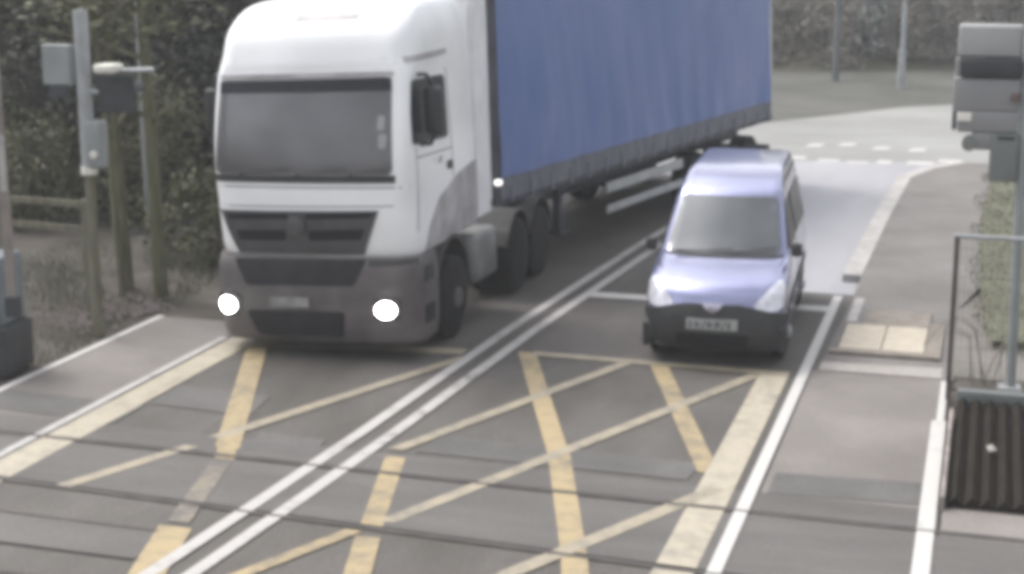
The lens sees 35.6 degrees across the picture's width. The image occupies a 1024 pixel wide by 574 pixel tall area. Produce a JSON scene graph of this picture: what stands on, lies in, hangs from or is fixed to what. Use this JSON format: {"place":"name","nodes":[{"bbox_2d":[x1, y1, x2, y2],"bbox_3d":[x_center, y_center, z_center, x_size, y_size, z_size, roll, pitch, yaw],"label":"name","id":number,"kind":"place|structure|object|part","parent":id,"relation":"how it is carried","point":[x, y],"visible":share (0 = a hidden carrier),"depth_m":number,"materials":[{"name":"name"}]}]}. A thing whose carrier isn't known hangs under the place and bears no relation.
{"place":"outdoors","nodes":[
{"label":"outdoors","id":0,"kind":"place"},
{"bbox_2d":[0,316,228,436],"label":"footway","id":1,"kind":"structure","parent":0,"point":[106,369],"depth_m":18.28,"materials":[{"name":"grey asphalt"}]},
{"bbox_2d":[0,389,142,421],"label":"tarmac band","id":2,"kind":"object","parent":1,"relation":"on","point":[40,403],"visible":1,"depth_m":16.60,"materials":[{"name":"grey asphalt"}]},
{"bbox_2d":[12,151,225,365],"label":"earth verge","id":3,"kind":"structure","parent":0,"point":[32,241],"depth_m":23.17,"materials":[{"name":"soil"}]},
{"bbox_2d":[0,39,64,209],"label":"evergreen shrub","id":4,"kind":"object","parent":3,"relation":"on","point":[4,62],"visible":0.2,"depth_m":26.82,"materials":[{"name":"green plant"}]},
{"bbox_2d":[0,0,79,158],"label":"evergreen shrub","id":5,"kind":"object","parent":3,"relation":"on","point":[4,23],"visible":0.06,"depth_m":28.57,"materials":[{"name":"green plant"}]},
{"bbox_2d":[0,195,91,314],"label":"timber fence","id":6,"kind":"object","parent":3,"relation":"on","point":[81,205],"visible":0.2,"depth_m":20.30,"materials":[{"name":"brown wood"}]},
{"bbox_2d":[2,96,103,233],"bbox_3d":[-8.015,-2.062,25.703,2.613,2.373,2.729,9,15,34],"label":"evergreen shrub","id":7,"kind":"object","parent":3,"relation":"on","point":[28,212],"visible":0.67,"depth_m":25.67,"materials":[{"name":"green plant"}]},
{"bbox_2d":[6,3,99,152],"bbox_3d":[-10.389,-5.273,30.931,5.530,5.753,6.190,-3,13,-12],"label":"evergreen shrub","id":8,"kind":"object","parent":3,"relation":"on","point":[46,100],"depth_m":30.66,"materials":[{"name":"green plant"}]},
{"bbox_2d":[41,10,154,334],"bbox_3d":[-4.826,-1.310,18.975,1.501,3.900,0.560,4,13,16],"label":"crossing signal","id":9,"kind":"object","parent":3,"relation":"on","point":[113,93],"visible":1,"depth_m":18.81,"materials":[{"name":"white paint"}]},
{"bbox_2d":[24,294,176,339],"bbox_3d":[-5.354,0.338,20.276,1.615,0.182,2.648,11,16,39],"label":"rubble","id":10,"kind":"object","parent":3,"relation":"on","point":[151,307],"visible":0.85,"depth_m":20.25,"materials":[{"name":"grey stone"}]},
{"bbox_2d":[0,0,204,74],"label":"woodland tree","id":11,"kind":"object","parent":3,"relation":"on","point":[122,11],"visible":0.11,"depth_m":28.67,"materials":[{"name":"green plant"}]},
{"bbox_2d":[0,0,207,211],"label":"evergreen shrub","id":12,"kind":"object","parent":3,"relation":"on","point":[30,73],"visible":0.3,"depth_m":27.22,"materials":[{"name":"green plant"}]},
{"bbox_2d":[36,2,220,151],"bbox_3d":[-7.951,-5.332,31.849,5.833,5.464,6.028,-6,14,-24],"label":"evergreen shrub","id":13,"kind":"object","parent":3,"relation":"on","point":[92,88],"visible":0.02,"depth_m":31.52,"materials":[{"name":"green plant"}]},
{"bbox_2d":[36,0,239,168],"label":"evergreen shrub","id":14,"kind":"object","parent":3,"relation":"on","point":[205,145],"visible":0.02,"depth_m":29.39,"materials":[{"name":"green plant"}]},
{"bbox_2d":[67,48,214,224],"bbox_3d":[-6.154,-2.549,26.578,3.119,2.975,2.987,0,13,2],"label":"evergreen shrub","id":15,"kind":"object","parent":3,"relation":"on","point":[132,162],"visible":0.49,"depth_m":26.19,"materials":[{"name":"green plant"}]},
{"bbox_2d":[134,1,148,225],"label":"marker pole","id":16,"kind":"object","parent":3,"relation":"on","point":[145,185],"depth_m":25.53,"materials":[{"name":"grey metal"}]},
{"bbox_2d":[69,0,251,214],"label":"evergreen shrub","id":17,"kind":"object","parent":3,"relation":"on","point":[189,64],"visible":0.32,"depth_m":27.65,"materials":[{"name":"green plant"}]},
{"bbox_2d":[128,153,224,267],"bbox_3d":[-4.626,-1.158,23.559,1.896,1.716,1.796,-12,17,-42],"label":"bush","id":18,"kind":"object","parent":3,"relation":"on","point":[200,198],"visible":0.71,"depth_m":23.28,"materials":[{"name":"green plant"}]},
{"bbox_2d":[151,0,265,169],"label":"evergreen shrub","id":19,"kind":"object","parent":3,"relation":"on","point":[215,31],"visible":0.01,"depth_m":27.95,"materials":[{"name":"green plant"}]},
{"bbox_2d":[163,0,257,31],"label":"woodland tree","id":20,"kind":"object","parent":3,"relation":"on","point":[242,4],"visible":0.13,"depth_m":28.06,"materials":[{"name":"green plant"}]},
{"bbox_2d":[0,275,945,573],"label":"road","id":21,"kind":"structure","parent":0,"point":[290,379],"depth_m":16.43,"materials":[{"name":"grey asphalt"}]},
{"bbox_2d":[0,512,153,557],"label":"crossing deck","id":22,"kind":"structure","parent":21,"relation":"on","point":[78,536],"depth_m":12.98,"materials":[{"name":"grey concrete"}]},
{"bbox_2d":[0,510,158,573],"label":"panel joint","id":23,"kind":"object","parent":22,"relation":"on","point":[65,549],"visible":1,"depth_m":12.80,"materials":[{"name":"grey"}]},
{"bbox_2d":[0,315,163,391],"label":"road marking","id":24,"kind":"object","parent":21,"relation":"on","point":[37,372],"visible":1,"depth_m":18.51,"materials":[{"name":"white paint"}]},
{"bbox_2d":[0,336,227,456],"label":"road marking","id":25,"kind":"object","parent":21,"relation":"on","point":[95,404],"visible":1,"depth_m":16.77,"materials":[{"name":"white paint"}]},
{"bbox_2d":[0,337,258,481],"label":"yellow box marking","id":26,"kind":"object","parent":21,"relation":"on","point":[30,454],"visible":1,"depth_m":16.46,"materials":[{"name":"yellow paint"}]},
{"bbox_2d":[128,346,266,573],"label":"yellow box marking","id":27,"kind":"object","parent":21,"relation":"on","point":[164,541],"visible":1,"depth_m":15.60,"materials":[{"name":"paint"}]},
{"bbox_2d":[168,460,230,522],"bbox_3d":[-2.732,1.783,14.028,0.194,0.001,1.612,1,13,3],"label":"yellow box marking","id":28,"kind":"object","parent":21,"relation":"on","point":[206,481],"visible":1,"depth_m":14.01,"materials":[{"name":"paint"}]},
{"bbox_2d":[150,385,269,415],"bbox_3d":[-3.120,1.184,16.729,1.262,0.001,0.698,5,13,21],"label":"tarmac patch","id":29,"kind":"object","parent":21,"relation":"on","point":[200,398],"visible":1,"depth_m":16.75,"materials":[{"name":"grey asphalt"}]},
{"bbox_2d":[56,356,462,486],"bbox_3d":[-3.454,1.620,14.754,0.201,0.001,9.572,10,16,37],"label":"yellow box marking","id":30,"kind":"object","parent":21,"relation":"on","point":[166,453],"visible":1,"depth_m":16.05,"materials":[{"name":"paint"}]},
{"bbox_2d":[242,432,324,456],"bbox_3d":[-2.176,1.503,15.297,0.750,0.001,0.570,4,13,16],"label":"tarmac patch","id":31,"kind":"object","parent":21,"relation":"on","point":[283,444],"visible":1,"depth_m":15.28,"materials":[{"name":"grey asphalt"}]},
{"bbox_2d":[231,529,360,573],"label":"yellow box marking","id":32,"kind":"object","parent":21,"relation":"on","point":[293,553],"visible":1,"depth_m":12.61,"materials":[{"name":"paint"}]},
{"bbox_2d":[248,339,467,353],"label":"yellow box marking","id":33,"kind":"object","parent":21,"relation":"on","point":[310,345],"visible":1,"depth_m":18.83,"materials":[{"name":"paint"}]},
{"bbox_2d":[343,456,404,573],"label":"yellow box marking","id":34,"kind":"object","parent":21,"relation":"on","point":[362,555],"visible":1,"depth_m":13.41,"materials":[{"name":"paint"}]},
{"bbox_2d":[139,225,666,573],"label":"road marking","id":35,"kind":"object","parent":21,"relation":"on","point":[171,558],"visible":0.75,"depth_m":15.65,"materials":[{"name":"white paint"}]},
{"bbox_2d":[182,241,661,573],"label":"road marking","id":36,"kind":"object","parent":21,"relation":"on","point":[219,554],"visible":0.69,"depth_m":15.53,"materials":[{"name":"white paint"}]},
{"bbox_2d":[0,413,938,529],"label":"crossing deck","id":37,"kind":"structure","parent":21,"relation":"on","point":[810,506],"depth_m":14.38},
{"bbox_2d":[388,362,631,449],"bbox_3d":[0.137,1.188,16.693,0.149,0.001,4.128,10,16,37],"label":"yellow box marking","id":38,"kind":"object","parent":21,"relation":"on","point":[485,415],"visible":1,"depth_m":16.42,"materials":[{"name":"paint"}]},
{"bbox_2d":[0,434,1023,573],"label":"crossing deck","id":39,"kind":"structure","parent":21,"relation":"on","point":[767,545],"depth_m":13.36,"materials":[{"name":"grey concrete"}]},
{"bbox_2d":[518,352,588,573],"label":"yellow box marking","id":40,"kind":"object","parent":21,"relation":"on","point":[568,521],"visible":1,"depth_m":14.51,"materials":[{"name":"paint"}]},
{"bbox_2d":[415,436,695,479],"bbox_3d":[0.418,1.590,14.905,2.630,0.001,0.554,4,13,18],"label":"tarmac patch","id":41,"kind":"object","parent":21,"relation":"on","point":[523,453],"visible":1,"depth_m":14.90,"materials":[{"name":"grey asphalt"}]},
{"bbox_2d":[377,374,761,522],"bbox_3d":[0.827,1.460,15.473,0.147,0.001,5.932,10,16,39],"label":"yellow box marking","id":42,"kind":"object","parent":21,"relation":"on","point":[454,494],"visible":1,"depth_m":15.03,"materials":[{"name":"paint"}]},
{"bbox_2d":[497,487,725,573],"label":"yellow box marking","id":43,"kind":"object","parent":21,"relation":"on","point":[594,538],"visible":1,"depth_m":13.03,"materials":[{"name":"yellow paint"}]},
{"bbox_2d":[531,351,789,375],"bbox_3d":[1.656,0.868,18.124,2.974,0.001,0.180,4,13,17],"label":"yellow box marking","id":44,"kind":"object","parent":21,"relation":"on","point":[671,364],"visible":1,"depth_m":18.12,"materials":[{"name":"paint"}]},
{"bbox_2d":[650,365,712,471],"bbox_3d":[1.722,1.271,16.332,0.199,0.001,3.865,0,13,-2],"label":"yellow box marking","id":45,"kind":"object","parent":21,"relation":"on","point":[698,449],"visible":1,"depth_m":15.96,"materials":[{"name":"paint"}]},
{"bbox_2d":[589,292,828,310],"bbox_3d":[2.576,0.190,21.166,3.180,0.001,0.300,4,13,16],"label":"road marking","id":46,"kind":"object","parent":21,"relation":"on","point":[644,297],"visible":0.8,"depth_m":21.39,"materials":[{"name":"white paint"}]},
{"bbox_2d":[650,374,787,573],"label":"yellow box marking","id":47,"kind":"object","parent":21,"relation":"on","point":[689,539],"visible":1,"depth_m":14.37,"materials":[{"name":"yellow paint"}]},
{"bbox_2d":[643,148,805,356],"bbox_3d":[2.696,-0.466,19.623,1.820,1.970,4.162,3,13,13],"label":"van","id":48,"kind":"object","parent":21,"relation":"on","point":[727,272],"visible":1,"depth_m":18.58,"materials":[{"name":"blue paint"}]},
{"bbox_3d":[1.942,-0.858,19.404,0.121,0.490,0.958,3,13,13],"label":"side window","id":49,"kind":"part","parent":48,"relation":"part of","materials":[{"name":"grey glass"}]},
{"bbox_3d":[3.311,-0.786,19.084,0.121,0.490,0.958,3,13,13],"label":"side window","id":50,"kind":"part","parent":48,"relation":"part of","materials":[{"name":"grey glass"}]},
{"bbox_3d":[3.638,-1.083,20.417,0.121,0.490,1.490,3,13,13],"label":"rear side window","id":51,"kind":"part","parent":48,"relation":"part of","materials":[{"name":"grey glass"}]},
{"bbox_2d":[706,296,842,572],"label":"road marking","id":52,"kind":"object","parent":21,"relation":"on","point":[725,546],"visible":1,"depth_m":15.05,"materials":[{"name":"white paint"}]},
{"bbox_2d":[0,105,1023,529],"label":"ground","id":53,"kind":"structure","parent":0,"point":[206,305],"depth_m":20.39,"materials":[{"name":"grey concrete"}]},
{"bbox_2d":[0,81,33,376],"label":"level crossing barrier","id":54,"kind":"object","parent":53,"relation":"on","point":[16,345],"visible":1,"depth_m":17.49,"materials":[{"name":"grey metal"}]},
{"bbox_2d":[1,0,225,297],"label":"mossy tree","id":55,"kind":"object","parent":53,"relation":"on","point":[119,211],"visible":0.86,"depth_m":20.98,"materials":[{"name":"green plant"}]},
{"bbox_2d":[0,475,735,573],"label":"railway rail","id":56,"kind":"object","parent":53,"relation":"on","point":[503,545],"visible":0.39,"depth_m":13.15,"materials":[{"name":"grey metal"}]},
{"bbox_2d":[0,430,1023,542],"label":"railway rail","id":57,"kind":"object","parent":53,"relation":"on","point":[615,497],"visible":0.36,"depth_m":14.07,"materials":[{"name":"grey metal"}]},
{"bbox_2d":[846,298,864,322],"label":"kerb","id":58,"kind":"structure","parent":53,"relation":"on","point":[854,313],"depth_m":20.54,"materials":[{"name":"grey concrete"}]},
{"bbox_2d":[842,162,966,281],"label":"kerb","id":59,"kind":"structure","parent":53,"relation":"on","point":[857,264],"depth_m":25.95,"materials":[{"name":"grey concrete"}]},
{"bbox_2d":[940,508,1023,543],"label":"ballast strip","id":60,"kind":"object","parent":53,"relation":"on","point":[986,523],"visible":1,"depth_m":13.25,"materials":[{"name":"concrete"}]},
{"bbox_2d":[944,379,1023,515],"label":"gravel","id":61,"kind":"structure","parent":53,"relation":"on","point":[966,383],"depth_m":15.36,"materials":[{"name":"gravel"},{"name":"crushed stone"}]},
{"bbox_2d":[923,314,1023,386],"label":"bramble","id":62,"kind":"object","parent":61,"relation":"on","point":[970,364],"visible":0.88,"depth_m":17.20,"materials":[{"name":"green plant"}]},
{"bbox_2d":[939,387,1023,513],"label":"trespass guard","id":63,"kind":"object","parent":61,"relation":"on","point":[990,405],"visible":0.99,"depth_m":14.82,"materials":[{"name":"black rubber"}]},
{"bbox_2d":[987,444,996,451],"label":"litter","id":64,"kind":"object","parent":63,"relation":"on","point":[991,447],"visible":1,"depth_m":14.78,"materials":[{"name":"white paper"}]},
{"bbox_2d":[945,234,1023,400],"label":"wire fence","id":65,"kind":"object","parent":61,"relation":"on","point":[957,237],"visible":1,"depth_m":16.45,"materials":[{"name":"metal"}]},
{"bbox_2d":[952,23,1023,391],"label":"equipment post","id":66,"kind":"object","parent":61,"relation":"on","point":[988,99],"visible":0.95,"depth_m":16.47,"materials":[{"name":"grey metal"}]},
{"bbox_2d":[951,287,1023,382],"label":"gravel","id":67,"kind":"structure","parent":53,"relation":"on","point":[987,357],"depth_m":18.63,"materials":[{"name":"grey gravel"}]},
{"bbox_2d":[532,174,853,295],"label":"approach road","id":68,"kind":"structure","parent":0,"point":[596,236],"depth_m":26.08,"materials":[{"name":"grey asphalt"}]},
{"bbox_2d":[204,0,771,344],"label":"articulated lorry","id":69,"kind":"object","parent":68,"relation":"on","point":[398,172],"visible":0.97,"depth_m":18.56,"materials":[{"name":"white paint"}]},
{"bbox_2d":[214,90,216,142],"bbox_3d":[-3.254,-2.095,18.903,0.022,0.747,1.202,4,13,16],"label":"side window","id":70,"kind":"structure","parent":69,"relation":"in","point":[216,90],"depth_m":18.37,"materials":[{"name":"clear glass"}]},
{"bbox_2d":[410,74,447,144],"bbox_3d":[-0.949,-2.027,18.211,0.074,0.745,1.202,4,13,16],"label":"side window","id":71,"kind":"structure","parent":69,"relation":"in","point":[417,110],"depth_m":17.94,"materials":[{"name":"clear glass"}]},
{"bbox_2d":[740,0,771,109],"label":"rear door","id":72,"kind":"structure","parent":69,"relation":"in","point":[771,0],"depth_m":30.93,"materials":[{"name":"metal"}]},
{"bbox_2d":[657,159,944,294],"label":"approach road","id":73,"kind":"structure","parent":0,"point":[841,202],"depth_m":28.30,"materials":[{"name":"grey asphalt"}]},
{"bbox_2d":[673,105,1019,163],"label":"side road","id":74,"kind":"structure","parent":0,"point":[902,131],"depth_m":38.24,"materials":[{"name":"grey asphalt"}]},
{"bbox_2d":[792,143,961,165],"bbox_3d":[8.048,-2.917,35.115,3.584,0.001,3.700,4,13,16],"label":"road marking","id":75,"kind":"object","parent":74,"relation":"on","point":[886,161],"visible":0.85,"depth_m":34.18,"materials":[{"name":"white paint"}]},
{"bbox_2d":[751,370,946,532],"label":"footway","id":76,"kind":"structure","parent":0,"point":[858,425],"depth_m":15.72,"materials":[{"name":"grey asphalt"}]},
{"bbox_2d":[767,473,922,504],"bbox_3d":[2.968,1.773,14.083,1.377,0.001,0.579,3,13,13],"label":"tarmac band","id":77,"kind":"object","parent":76,"relation":"on","point":[853,488],"visible":1,"depth_m":14.07,"materials":[{"name":"grey asphalt"}]},
{"bbox_2d":[911,381,945,573],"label":"road marking","id":78,"kind":"object","parent":76,"relation":"on","point":[922,555],"visible":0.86,"depth_m":13.92,"materials":[{"name":"white paint"}]},
{"bbox_2d":[764,69,1020,122],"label":"verge","id":79,"kind":"structure","parent":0,"point":[801,94],"depth_m":47.82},
{"bbox_2d":[832,0,841,80],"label":"telegraph pole","id":80,"kind":"object","parent":79,"relation":"on","point":[837,43],"depth_m":50.13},
{"bbox_2d":[897,0,907,88],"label":"lamp post","id":81,"kind":"object","parent":79,"relation":"on","point":[901,68],"visible":1,"depth_m":48.39,"materials":[{"name":"grey metal"}]},
{"bbox_2d":[772,0,1022,70],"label":"bank","id":82,"kind":"structure","parent":0,"point":[884,63],"depth_m":54.40,"materials":[{"name":"green plant"}]},
{"bbox_2d":[772,0,801,63],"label":"hedge shrub","id":83,"kind":"object","parent":82,"relation":"on","point":[773,31],"visible":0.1,"depth_m":54.48,"materials":[{"name":"green plant"}]},
{"bbox_2d":[772,0,822,45],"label":"hedge shrub","id":84,"kind":"object","parent":82,"relation":"on","point":[792,15],"visible":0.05,"depth_m":56.05,"materials":[{"name":"green plant"}]},
{"bbox_2d":[772,0,842,67],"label":"hedge shrub","id":85,"kind":"object","parent":82,"relation":"on","point":[782,5],"visible":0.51,"depth_m":54.32,"materials":[{"name":"green plant"}]},
{"bbox_2d":[772,0,862,32],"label":"hedge shrub","id":86,"kind":"object","parent":82,"relation":"on","point":[814,9],"visible":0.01,"depth_m":57.80,"materials":[{"name":"green plant"}]},
{"bbox_2d":[775,0,873,37],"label":"hedge shrub","id":87,"kind":"object","parent":82,"relation":"on","point":[834,10],"visible":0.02,"depth_m":57.85,"materials":[{"name":"green plant"}]},
{"bbox_2d":[778,0,877,68],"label":"hedge shrub","id":88,"kind":"object","parent":82,"relation":"on","point":[816,23],"visible":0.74,"depth_m":53.84,"materials":[{"name":"green plant"}]},
{"bbox_2d":[818,0,943,59],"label":"hedge shrub","id":89,"kind":"object","parent":82,"relation":"on","point":[873,18],"visible":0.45,"depth_m":54.77,"materials":[{"name":"green plant"}]},
{"bbox_2d":[855,0,941,59],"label":"hedge shrub","id":90,"kind":"object","parent":82,"relation":"on","point":[910,21],"visible":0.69,"depth_m":54.51,"materials":[{"name":"green plant"}]},
{"bbox_2d":[845,0,972,59],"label":"hedge shrub","id":91,"kind":"object","parent":82,"relation":"on","point":[919,35],"visible":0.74,"depth_m":54.17,"materials":[{"name":"green plant"}]},
{"bbox_2d":[894,0,1021,49],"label":"hedge shrub","id":92,"kind":"object","parent":82,"relation":"on","point":[968,7],"visible":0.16,"depth_m":54.84,"materials":[{"name":"green plant"}]},
{"bbox_2d":[917,0,1011,60],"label":"hedge shrub","id":93,"kind":"object","parent":82,"relation":"on","point":[962,13],"visible":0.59,"depth_m":53.92,"materials":[{"name":"green plant"}]},
{"bbox_2d":[949,0,1023,43],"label":"hedge shrub","id":94,"kind":"object","parent":82,"relation":"on","point":[1010,14],"visible":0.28,"depth_m":54.06,"materials":[{"name":"green plant"}]},
{"bbox_2d":[969,0,1023,21],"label":"hedge shrub","id":95,"kind":"object","parent":82,"relation":"on","point":[1003,10],"visible":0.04,"depth_m":56.92,"materials":[{"name":"green plant"}]},
{"bbox_2d":[983,0,1023,23],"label":"hedge shrub","id":96,"kind":"object","parent":82,"relation":"on","point":[1014,8],"visible":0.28,"depth_m":55.25,"materials":[{"name":"green plant"}]},
{"bbox_2d":[1002,4,1023,55],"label":"hedge shrub","id":97,"kind":"object","parent":82,"relation":"on","point":[1018,20],"visible":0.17,"depth_m":54.29,"materials":[{"name":"green plant"}]},
{"bbox_2d":[817,163,989,379],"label":"pavement","id":98,"kind":"structure","parent":0,"point":[909,266],"depth_m":23.61,"materials":[{"name":"grey asphalt"}]},
{"bbox_2d":[819,362,942,378],"bbox_3d":[4.133,0.918,17.894,1.330,0.001,0.450,4,13,16],"label":"tarmac band","id":99,"kind":"object","parent":98,"relation":"on","point":[925,372],"visible":1,"depth_m":17.87,"materials":[{"name":"grey asphalt"}]},
{"bbox_2d":[828,309,944,361],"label":"tactile paving","id":100,"kind":"object","parent":98,"relation":"on","point":[906,334],"visible":1,"depth_m":19.10,"materials":[{"name":"beige concrete"}]},
{"bbox_2d":[966,171,1023,355],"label":"grass verge","id":101,"kind":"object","parent":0,"point":[997,315],"depth_m":23.21,"materials":[{"name":"green plant"}]}
]}

